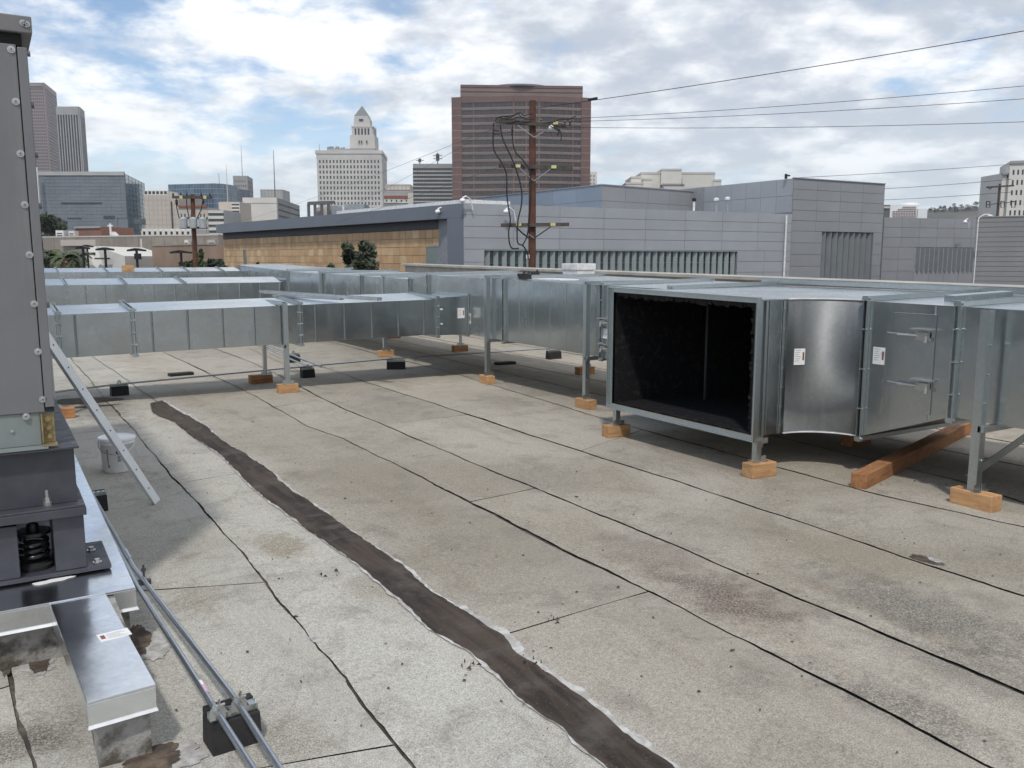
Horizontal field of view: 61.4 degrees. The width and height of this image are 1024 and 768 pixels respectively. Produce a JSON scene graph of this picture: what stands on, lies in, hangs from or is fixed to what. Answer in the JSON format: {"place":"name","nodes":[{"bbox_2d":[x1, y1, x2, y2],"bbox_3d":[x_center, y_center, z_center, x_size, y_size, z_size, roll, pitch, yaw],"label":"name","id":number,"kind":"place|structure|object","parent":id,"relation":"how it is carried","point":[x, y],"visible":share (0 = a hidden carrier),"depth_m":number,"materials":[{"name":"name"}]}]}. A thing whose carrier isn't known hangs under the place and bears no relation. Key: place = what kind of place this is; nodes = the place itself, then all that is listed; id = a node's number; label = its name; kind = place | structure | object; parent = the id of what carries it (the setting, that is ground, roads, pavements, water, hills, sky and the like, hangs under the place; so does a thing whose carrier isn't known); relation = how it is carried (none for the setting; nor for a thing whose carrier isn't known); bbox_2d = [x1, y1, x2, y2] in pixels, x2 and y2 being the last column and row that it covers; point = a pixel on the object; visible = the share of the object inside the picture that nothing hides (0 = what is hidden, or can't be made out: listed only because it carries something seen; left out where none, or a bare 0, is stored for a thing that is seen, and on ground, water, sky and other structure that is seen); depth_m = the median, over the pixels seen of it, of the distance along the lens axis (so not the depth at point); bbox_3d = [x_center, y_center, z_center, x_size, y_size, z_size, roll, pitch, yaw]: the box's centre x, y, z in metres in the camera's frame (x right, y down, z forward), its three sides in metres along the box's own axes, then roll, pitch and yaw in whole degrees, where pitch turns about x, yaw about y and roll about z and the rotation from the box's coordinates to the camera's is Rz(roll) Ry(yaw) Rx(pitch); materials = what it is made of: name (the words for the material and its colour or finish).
{"place":"outdoors","nodes":[
{"label":"outdoors","id":0,"kind":"place"},
{"bbox_2d":[30,83,60,171],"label":"brown tower","id":1,"kind":"structure","parent":0,"point":[44,117],"depth_m":1117.79,"materials":[{"name":"concrete"}]},
{"bbox_2d":[30,88,48,171],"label":"windows","id":2,"kind":"structure","parent":1,"relation":"in","point":[30,88],"depth_m":1114.40,"materials":[{"name":"grey glass"}]},
{"bbox_2d":[56,106,88,171],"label":"striped tower","id":3,"kind":"structure","parent":0,"point":[72,141],"depth_m":970.63,"materials":[{"name":"concrete"}]},
{"bbox_2d":[36,167,145,235],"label":"screen clad block","id":4,"kind":"structure","parent":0,"point":[104,199],"depth_m":421.19,"materials":[{"name":"glass"}]},
{"bbox_2d":[61,202,114,217],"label":"slot window","id":5,"kind":"structure","parent":4,"relation":"in","point":[61,202],"depth_m":420.92,"materials":[{"name":"black glass"}]},
{"bbox_2d":[85,246,152,267],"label":"white gabled hall","id":6,"kind":"structure","parent":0,"point":[118,257],"depth_m":94.39,"materials":[{"name":"paint"}]},
{"bbox_2d":[144,191,201,228],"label":"beige block","id":7,"kind":"structure","parent":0,"point":[160,210],"depth_m":373.26,"materials":[{"name":"concrete"}]},
{"bbox_2d":[178,205,219,233],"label":"peach building","id":8,"kind":"structure","parent":0,"point":[183,209],"depth_m":255.34,"materials":[{"name":"beige stone"}]},
{"bbox_2d":[168,183,249,208],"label":"blue glass block","id":9,"kind":"structure","parent":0,"point":[236,194],"depth_m":504.75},
{"bbox_2d":[214,184,223,208],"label":"windows","id":10,"kind":"structure","parent":9,"relation":"in","point":[221,185],"depth_m":502.67,"materials":[{"name":"blue glass"}]},
{"bbox_2d":[223,184,231,201],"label":"windows","id":11,"kind":"structure","parent":9,"relation":"in","point":[224,185],"depth_m":508.97,"materials":[{"name":"blue glass"}]},
{"bbox_2d":[208,210,240,234],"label":"banded building","id":12,"kind":"structure","parent":0,"point":[215,217],"depth_m":236.08,"materials":[{"name":"concrete"}]},
{"bbox_2d":[219,202,251,221],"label":"beige stair block","id":13,"kind":"structure","parent":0,"point":[243,209],"depth_m":275.28,"materials":[{"name":"concrete"}]},
{"bbox_2d":[233,176,252,197],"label":"grey tower","id":14,"kind":"structure","parent":0,"point":[244,182],"depth_m":781.82,"materials":[{"name":"concrete"}]},
{"bbox_2d":[242,198,299,220],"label":"white box building","id":15,"kind":"structure","parent":0,"point":[263,207],"depth_m":294.73,"materials":[{"name":"concrete"}]},
{"bbox_2d":[260,189,289,201],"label":"pale block","id":16,"kind":"structure","parent":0,"point":[280,194],"depth_m":606.94,"materials":[{"name":"concrete"}]},
{"bbox_2d":[315,106,386,207],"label":"stepped tower","id":17,"kind":"structure","parent":0,"point":[364,157],"depth_m":723.17,"materials":[{"name":"white stone"}]},
{"bbox_2d":[384,192,412,206],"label":"red roofed building","id":18,"kind":"structure","parent":0,"point":[391,198],"depth_m":548.26,"materials":[{"name":"concrete"}]},
{"bbox_2d":[386,184,412,192],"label":"stone hall","id":19,"kind":"structure","parent":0,"point":[401,188],"depth_m":625.82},
{"bbox_2d":[413,164,451,203],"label":"ribbon block","id":20,"kind":"structure","parent":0,"point":[430,177],"depth_m":527.55,"materials":[{"name":"concrete"}]},
{"bbox_2d":[0,335,1023,767],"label":"roof deck","id":21,"kind":"structure","parent":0,"point":[410,497],"depth_m":5.43,"materials":[{"name":"concrete"}]},
{"bbox_2d":[61,406,75,418],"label":"wood block","id":22,"kind":"structure","parent":21,"relation":"on","point":[68,412],"depth_m":10.88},
{"bbox_2d":[0,454,138,670],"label":"equipment curb","id":23,"kind":"structure","parent":21,"relation":"on","point":[27,634],"depth_m":4.38,"materials":[{"name":"metal"}]},
{"bbox_2d":[0,397,111,585],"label":"isolator stand","id":24,"kind":"object","parent":23,"relation":"on","point":[38,485],"visible":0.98,"depth_m":4.53,"materials":[{"name":"metal"}]},
{"bbox_2d":[0,13,57,452],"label":"air handling unit","id":25,"kind":"object","parent":24,"relation":"on","point":[26,389],"visible":1,"depth_m":4.32,"materials":[{"name":"paint"}]},
{"bbox_2d":[92,489,107,510],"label":"pipe support block","id":26,"kind":"structure","parent":21,"relation":"on","point":[100,495],"depth_m":6.88,"materials":[{"name":"rubber"}]},
{"bbox_2d":[50,594,158,767],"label":"curb stub","id":27,"kind":"object","parent":21,"relation":"on","point":[113,683],"visible":1,"depth_m":3.52,"materials":[{"name":"metal"}]},
{"bbox_2d":[49,332,159,503],"bbox_3d":[-3.186,0.236,6.638,0.040,1.622,0.937,6,10,35],"label":"metal strut","id":28,"kind":"object","parent":21,"relation":"on","point":[81,389],"visible":0.88,"depth_m":6.65,"materials":[{"name":"metal"}]},
{"bbox_2d":[97,433,135,472],"bbox_3d":[-3.757,0.657,8.207,0.336,0.332,0.336,-5,10,-31],"label":"bucket","id":29,"kind":"object","parent":21,"relation":"on","point":[112,461],"visible":0.69,"depth_m":8.10,"materials":[{"name":"white plastic"}]},
{"bbox_2d":[110,379,128,395],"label":"pipe support block","id":30,"kind":"structure","parent":21,"relation":"on","point":[119,390],"depth_m":12.67,"materials":[{"name":"rubber"}]},
{"bbox_2d":[168,371,193,376],"bbox_3d":[-5.724,-0.174,14.896,0.400,0.050,0.160,-7,11,-39],"label":"rubber pad","id":31,"kind":"object","parent":21,"relation":"on","point":[180,373],"visible":1,"depth_m":14.85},
{"bbox_2d":[202,690,261,756],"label":"pipe support block","id":32,"kind":"structure","parent":21,"relation":"on","point":[217,740],"depth_m":3.54,"materials":[{"name":"rubber"}]},
{"bbox_2d":[109,530,256,767],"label":"conduit","id":33,"kind":"object","parent":32,"relation":"on","point":[229,731],"visible":0.74,"depth_m":3.77,"materials":[{"name":"metal"}]},
{"bbox_2d":[89,486,283,767],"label":"conduit","id":34,"kind":"object","parent":32,"relation":"on","point":[254,729],"visible":0.83,"depth_m":3.97,"materials":[{"name":"metal"}]},
{"bbox_2d":[248,374,272,383],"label":"wood block","id":35,"kind":"structure","parent":21,"relation":"on","point":[256,379],"depth_m":13.93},
{"bbox_2d":[276,383,298,393],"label":"wood block","id":36,"kind":"structure","parent":21,"relation":"on","point":[282,388],"depth_m":12.92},
{"bbox_2d":[261,299,294,383],"bbox_3d":[-3.709,-0.692,13.433,0.170,1.227,1.420,-5,10,-31],"label":"duct support","id":37,"kind":"object","parent":36,"relation":"on","point":[285,347],"visible":0.8,"depth_m":12.91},
{"bbox_2d":[47,292,469,358],"bbox_3d":[-5.085,-0.853,12.557,9.472,0.784,1.240,-5,10,-31],"label":"branch duct","id":38,"kind":"object","parent":37,"relation":"on","point":[124,327],"visible":0.91,"depth_m":12.69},
{"bbox_2d":[273,294,343,299],"bbox_3d":[-3.261,-1.385,13.747,1.326,0.064,0.100,4,9,25],"label":"loose channel","id":39,"kind":"object","parent":38,"relation":"on","point":[297,296],"visible":0.81,"depth_m":13.68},
{"bbox_2d":[259,290,381,300],"bbox_3d":[-3.094,-1.413,13.698,2.686,0.104,0.100,6,10,34],"label":"loose channel","id":40,"kind":"object","parent":38,"relation":"on","point":[324,295],"visible":1,"depth_m":13.57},
{"bbox_2d":[300,365,314,377],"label":"pipe support block","id":41,"kind":"structure","parent":21,"relation":"on","point":[306,372],"depth_m":14.57,"materials":[{"name":"rubber"}]},
{"bbox_2d":[377,349,393,356],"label":"wood block","id":42,"kind":"structure","parent":21,"relation":"on","point":[386,353],"depth_m":17.68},
{"bbox_2d":[387,357,405,369],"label":"pipe support block","id":43,"kind":"structure","parent":21,"relation":"on","point":[395,363],"depth_m":15.69,"materials":[{"name":"rubber"}]},
{"bbox_2d":[55,348,550,392],"bbox_3d":[-2.577,-0.356,15.017,10.851,0.028,0.691,-7,11,-39],"label":"conduit","id":44,"kind":"object","parent":43,"relation":"on","point":[290,368],"visible":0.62,"depth_m":14.27,"materials":[{"name":"metal"}]},
{"bbox_2d":[320,568,558,670],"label":"leaf litter","id":45,"kind":"object","parent":21,"relation":"on","point":[526,664],"visible":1,"depth_m":4.27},
{"bbox_2d":[452,345,467,351],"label":"wood block","id":46,"kind":"structure","parent":21,"relation":"on","point":[460,348],"depth_m":18.67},
{"bbox_2d":[381,274,463,350],"bbox_3d":[-1.840,-1.534,18.132,2.035,1.542,0.158,-6,10,-34],"label":"duct support","id":47,"kind":"object","parent":46,"relation":"on","point":[382,290],"visible":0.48,"depth_m":17.68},
{"bbox_2d":[479,374,494,384],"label":"wood block","id":48,"kind":"structure","parent":21,"relation":"on","point":[487,379],"depth_m":13.84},
{"bbox_2d":[545,349,561,359],"bbox_3d":[0.837,-0.625,17.341,0.300,0.243,0.149,-5,10,-31],"label":"pipe support block","id":49,"kind":"object","parent":21,"relation":"on","point":[553,354],"depth_m":17.29,"materials":[{"name":"rubber"}]},
{"bbox_2d":[115,386,1000,752],"bbox_3d":[-0.276,0.773,8.496,9.113,0.006,11.425,-5,10,-31],"label":"roof debris","id":50,"kind":"object","parent":21,"relation":"on","point":[537,612],"visible":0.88,"depth_m":4.86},
{"bbox_2d":[575,366,594,374],"bbox_3d":[1.271,-0.235,15.030,0.340,0.134,0.140,-6,10,-33],"label":"wood block","id":51,"kind":"object","parent":21,"relation":"on","point":[578,370],"depth_m":14.96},
{"bbox_2d":[483,274,591,375],"bbox_3d":[0.477,-1.020,14.396,2.232,1.600,0.154,-5,10,-32],"label":"duct support","id":52,"kind":"object","parent":51,"relation":"on","point":[487,340],"visible":0.55,"depth_m":13.83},
{"bbox_2d":[575,397,596,409],"bbox_3d":[0.993,0.264,11.603,0.140,0.134,0.300,-5,10,-32],"label":"wood block","id":53,"kind":"object","parent":21,"relation":"on","point":[587,404],"depth_m":11.51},
{"bbox_2d":[602,423,629,437],"bbox_3d":[1.184,0.526,9.798,0.300,0.134,0.140,-4,9,-28],"label":"wood block","id":54,"kind":"object","parent":21,"relation":"on","point":[610,431],"depth_m":9.73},
{"bbox_2d":[610,409,625,425],"bbox_3d":[1.192,0.365,9.780,0.160,0.188,0.140,-5,10,-31],"label":"stub support","id":55,"kind":"object","parent":54,"relation":"on","point":[616,418],"visible":0.98,"depth_m":9.76,"materials":[{"name":"metal"}]},
{"bbox_2d":[742,459,776,478],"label":"wood block","id":56,"kind":"structure","parent":21,"relation":"on","point":[753,470],"depth_m":7.94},
{"bbox_2d":[748,441,768,462],"bbox_3d":[2.282,0.622,8.015,0.160,0.188,0.140,-5,10,-31],"label":"stub support","id":57,"kind":"object","parent":56,"relation":"on","point":[757,457],"visible":0.98,"depth_m":8.00,"materials":[{"name":"metal"}]},
{"bbox_2d":[841,434,870,446],"bbox_3d":[3.741,0.590,9.362,0.340,0.134,0.140,-5,10,-33],"label":"wood block","id":58,"kind":"object","parent":21,"relation":"on","point":[847,440],"depth_m":9.27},
{"bbox_2d":[850,422,971,489],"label":"timber beam","id":59,"kind":"structure","parent":21,"relation":"on","point":[878,471],"depth_m":8.35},
{"bbox_2d":[949,485,1001,512],"bbox_3d":[3.766,0.933,7.006,0.140,0.134,0.360,-4,9,-28],"label":"wood block","id":60,"kind":"object","parent":21,"relation":"on","point":[987,501],"depth_m":6.93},
{"bbox_2d":[0,0,1023,216],"label":"sky","id":61,"kind":"structure","parent":0,"point":[167,91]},
{"bbox_2d":[451,84,590,199],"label":"granite tower","id":62,"kind":"structure","parent":0,"point":[476,109],"depth_m":464.75,"materials":[{"name":"brown stone"}]},
{"bbox_2d":[590,172,596,184],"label":"sliver block","id":63,"kind":"structure","parent":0,"point":[593,178],"depth_m":595.47,"materials":[{"name":"concrete"}]},
{"bbox_2d":[401,263,1023,294],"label":"parapet wall","id":64,"kind":"structure","parent":0,"point":[417,268],"depth_m":17.88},
{"bbox_2d":[681,177,885,279],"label":"tall block","id":65,"kind":"structure","parent":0,"point":[836,228],"depth_m":57.42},
{"bbox_2d":[798,164,1011,177],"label":"overhead wire","id":66,"kind":"object","parent":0,"point":[907,171],"visible":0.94,"depth_m":121.46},
{"bbox_2d":[879,217,975,282],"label":"wing","id":67,"kind":"structure","parent":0,"point":[928,249],"depth_m":62.95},
{"bbox_2d":[927,208,978,218],"bbox_3d":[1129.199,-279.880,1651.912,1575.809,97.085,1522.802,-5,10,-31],"label":"hill","id":68,"kind":"structure","parent":0,"point":[966,214],"depth_m":1435.39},
{"bbox_2d":[971,216,1023,284],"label":"building","id":69,"kind":"structure","parent":0,"point":[1000,251],"depth_m":48.67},
{"bbox_2d":[978,160,1023,216],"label":"white tower","id":70,"kind":"structure","parent":0,"point":[1014,172],"depth_m":343.95,"materials":[{"name":"concrete"}]},
{"label":"street ground","id":71,"kind":"structure","parent":0,"visible":0},
{"bbox_2d":[40,212,68,235],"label":"broadleaf tree","id":72,"kind":"object","parent":71,"relation":"on","point":[50,224],"visible":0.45,"depth_m":175.78,"materials":[{"name":"green plant"}]},
{"bbox_2d":[44,249,82,267],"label":"palm tree","id":73,"kind":"object","parent":71,"relation":"on","point":[61,261],"visible":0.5,"depth_m":65.17,"materials":[{"name":"green plant"}]},
{"bbox_2d":[62,252,94,267],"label":"palm tree","id":74,"kind":"object","parent":71,"relation":"on","point":[72,263],"visible":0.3,"depth_m":68.92,"materials":[{"name":"green plant"}]},
{"bbox_2d":[74,226,133,235],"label":"brick shed","id":75,"kind":"structure","parent":71,"relation":"on","point":[92,231],"depth_m":125.33,"materials":[{"name":"red brick"}]},
{"bbox_2d":[95,247,114,267],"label":"parking lamp","id":76,"kind":"object","parent":71,"relation":"on","point":[105,253],"visible":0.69,"depth_m":59.27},
{"bbox_2d":[42,234,223,267],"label":"drab warehouse","id":77,"kind":"structure","parent":71,"relation":"on","point":[65,243],"depth_m":112.78,"materials":[{"name":"concrete"}]},
{"bbox_2d":[127,248,145,267],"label":"parking lamp","id":78,"kind":"object","parent":71,"relation":"on","point":[137,255],"visible":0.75,"depth_m":59.21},
{"bbox_2d":[141,229,206,234],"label":"white arcade","id":79,"kind":"object","parent":71,"relation":"on","point":[166,231],"visible":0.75,"depth_m":196.85,"materials":[{"name":"stone"}]},
{"bbox_2d":[151,244,224,267],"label":"tan building","id":80,"kind":"structure","parent":71,"relation":"on","point":[162,257],"depth_m":89.42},
{"bbox_2d":[172,193,211,266],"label":"utility pole","id":81,"kind":"object","parent":71,"relation":"on","point":[193,218],"visible":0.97,"depth_m":50.70,"materials":[{"name":"brown wood"}]},
{"bbox_2d":[205,258,227,266],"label":"shrub","id":82,"kind":"object","parent":71,"relation":"on","point":[211,262],"visible":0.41,"depth_m":56.86,"materials":[{"name":"green plant"}]},
{"bbox_2d":[340,240,379,269],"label":"yucca tree","id":83,"kind":"object","parent":71,"relation":"on","point":[363,260],"visible":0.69,"depth_m":40.76,"materials":[{"name":"green plant"}]},
{"bbox_2d":[216,199,791,276],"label":"panelled building","id":84,"kind":"structure","parent":71,"relation":"on","point":[455,232],"depth_m":50.56,"materials":[{"name":"grey metal"}]},
{"bbox_2d":[307,201,368,216],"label":"rooftop equipment","id":85,"kind":"object","parent":84,"relation":"on","point":[322,210],"visible":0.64,"depth_m":58.90,"materials":[{"name":"white paint"}]},
{"bbox_2d":[427,247,436,263],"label":"window","id":86,"kind":"structure","parent":84,"relation":"in","point":[431,251],"depth_m":47.88,"materials":[{"name":"grey glass"}]},
{"bbox_2d":[783,215,787,276],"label":"downpipe","id":87,"kind":"object","parent":84,"relation":"attached to","point":[785,246],"visible":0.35,"depth_m":54.77,"materials":[{"name":"metal"}]},
{"bbox_2d":[492,100,575,267],"bbox_3d":[0.789,-2.912,31.834,2.977,14.594,0.698,0,8,0],"label":"utility pole","id":88,"kind":"object","parent":71,"relation":"on","point":[532,167],"visible":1,"depth_m":30.96,"materials":[{"name":"brown wood"}]},
{"bbox_2d":[534,31,1022,108],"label":"overhead wire","id":89,"kind":"object","parent":88,"relation":"attached to","point":[794,69],"visible":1,"depth_m":24.77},
{"bbox_2d":[569,122,1010,127],"bbox_3d":[9.226,-8.175,27.004,16.994,0.910,0.015,4,9,27],"label":"overhead wire","id":90,"kind":"object","parent":88,"relation":"attached to","point":[826,126],"visible":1,"depth_m":26.61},
{"bbox_2d":[566,99,1017,121],"bbox_3d":[9.295,-8.618,26.940,16.741,0.398,0.015,4,9,27],"label":"overhead wire","id":91,"kind":"object","parent":88,"relation":"attached to","point":[801,112],"visible":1,"depth_m":27.01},
{"bbox_2d":[572,86,1020,118],"bbox_3d":[9.366,-8.827,26.909,16.544,0.182,0.015,4,9,28],"label":"overhead wire","id":92,"kind":"object","parent":88,"relation":"attached to","point":[804,104],"visible":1,"depth_m":26.99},
{"bbox_2d":[473,184,693,210],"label":"clerestory block","id":93,"kind":"structure","parent":71,"relation":"on","point":[612,196],"depth_m":59.65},
{"bbox_2d":[623,169,721,189],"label":"beige hospital","id":94,"kind":"structure","parent":71,"relation":"on","point":[678,179],"depth_m":493.04,"materials":[{"name":"concrete"}]},
{"bbox_2d":[890,202,927,217],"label":"white hospital","id":95,"kind":"structure","parent":71,"relation":"on","point":[909,210],"depth_m":686.90,"materials":[{"name":"paint"}]},
{"bbox_2d":[973,214,992,282],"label":"lamp post","id":96,"kind":"object","parent":71,"relation":"on","point":[989,215],"visible":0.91,"depth_m":47.83,"materials":[{"name":"metal"}]},
{"bbox_2d":[986,184,1014,215],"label":"utility pole","id":97,"kind":"object","parent":71,"relation":"on","point":[999,203],"visible":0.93,"depth_m":117.34,"materials":[{"name":"grey wood"}]},
{"bbox_3d":[5.599,0.768,8.137,0.300,0.134,0.140,-6,10,-34],"label":"wood block","id":98,"kind":"object","parent":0,"visible":0},
{"bbox_2d":[962,310,1023,492],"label":"duct support","id":99,"kind":"object","parent":98,"relation":"on","point":[978,466],"visible":1,"depth_m":6.92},
{"bbox_3d":[2.771,0.105,12.690,0.300,0.134,0.140,-5,9,-29],"label":"wood block","id":100,"kind":"object","parent":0,"visible":0},
{"bbox_2d":[580,279,714,398],"bbox_3d":[1.917,-0.664,12.062,2.310,1.568,0.150,-5,10,-31],"label":"duct support","id":101,"kind":"object","parent":100,"relation":"on","point":[587,357],"visible":0.5,"depth_m":11.50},
{"bbox_2d":[237,264,1023,446],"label":"trunk duct","id":102,"kind":"object","parent":101,"relation":"on","point":[754,362],"visible":0.83,"depth_m":8.36,"materials":[{"name":"metal"}]},
{"bbox_2d":[44,266,241,278],"bbox_3d":[-18.575,-3.853,31.369,16.892,0.786,1.396,-5,10,-31],"label":"branch duct","id":103,"kind":"object","parent":102,"relation":"attached to","point":[104,272],"visible":0.47,"depth_m":33.35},
{"bbox_2d":[275,277,286,290],"bbox_3d":[-6.395,-2.270,23.879,0.170,1.342,1.520,-5,10,-31],"label":"duct support","id":104,"kind":"object","parent":102,"relation":"attached to","point":[283,279],"visible":0.14,"depth_m":23.36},
{"bbox_2d":[45,276,284,305],"bbox_3d":[-11.497,-2.148,20.738,11.868,0.813,1.246,-5,10,-31],"label":"branch duct","id":105,"kind":"object","parent":104,"relation":"on","point":[62,291],"visible":0.63,"depth_m":21.73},
{"bbox_2d":[562,263,595,273],"bbox_3d":[1.388,-2.398,17.960,0.480,0.223,0.560,-5,10,-31],"label":"white box","id":106,"kind":"object","parent":102,"relation":"on","point":[578,268],"visible":0.96,"depth_m":17.77,"materials":[{"name":"paint"}]},
{"bbox_2d":[597,318,606,351],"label":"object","id":107,"kind":"structure","parent":102,"relation":"in","point":[604,346],"depth_m":11.24,"materials":[{"name":"metal"}]},
{"bbox_2d":[761,278,1023,293],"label":"loose strip","id":108,"kind":"object","parent":102,"relation":"on","point":[1015,290],"visible":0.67,"depth_m":9.53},
{"bbox_2d":[887,312,936,414],"bbox_3d":[3.475,-0.179,7.515,0.087,0.870,0.443,-5,10,-31],"label":"access door","id":109,"kind":"structure","parent":102,"relation":"in","point":[914,334],"depth_m":7.53,"materials":[{"name":"metal"}]},
{"bbox_2d":[944,291,1012,301],"bbox_3d":[4.284,-0.808,7.908,0.835,0.080,0.172,-4,9,-23],"label":"loose sheet","id":110,"kind":"object","parent":102,"relation":"on","point":[976,296],"visible":0.93,"depth_m":7.82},
{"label":"wood block","id":111,"kind":"object","parent":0,"visible":0},
{"bbox_2d":[318,270,398,293],"bbox_3d":[-3.768,-2.010,21.259,2.122,1.582,0.154,-5,10,-32],"label":"duct support","id":112,"kind":"object","parent":111,"relation":"on","point":[320,272],"visible":0.21,"depth_m":20.75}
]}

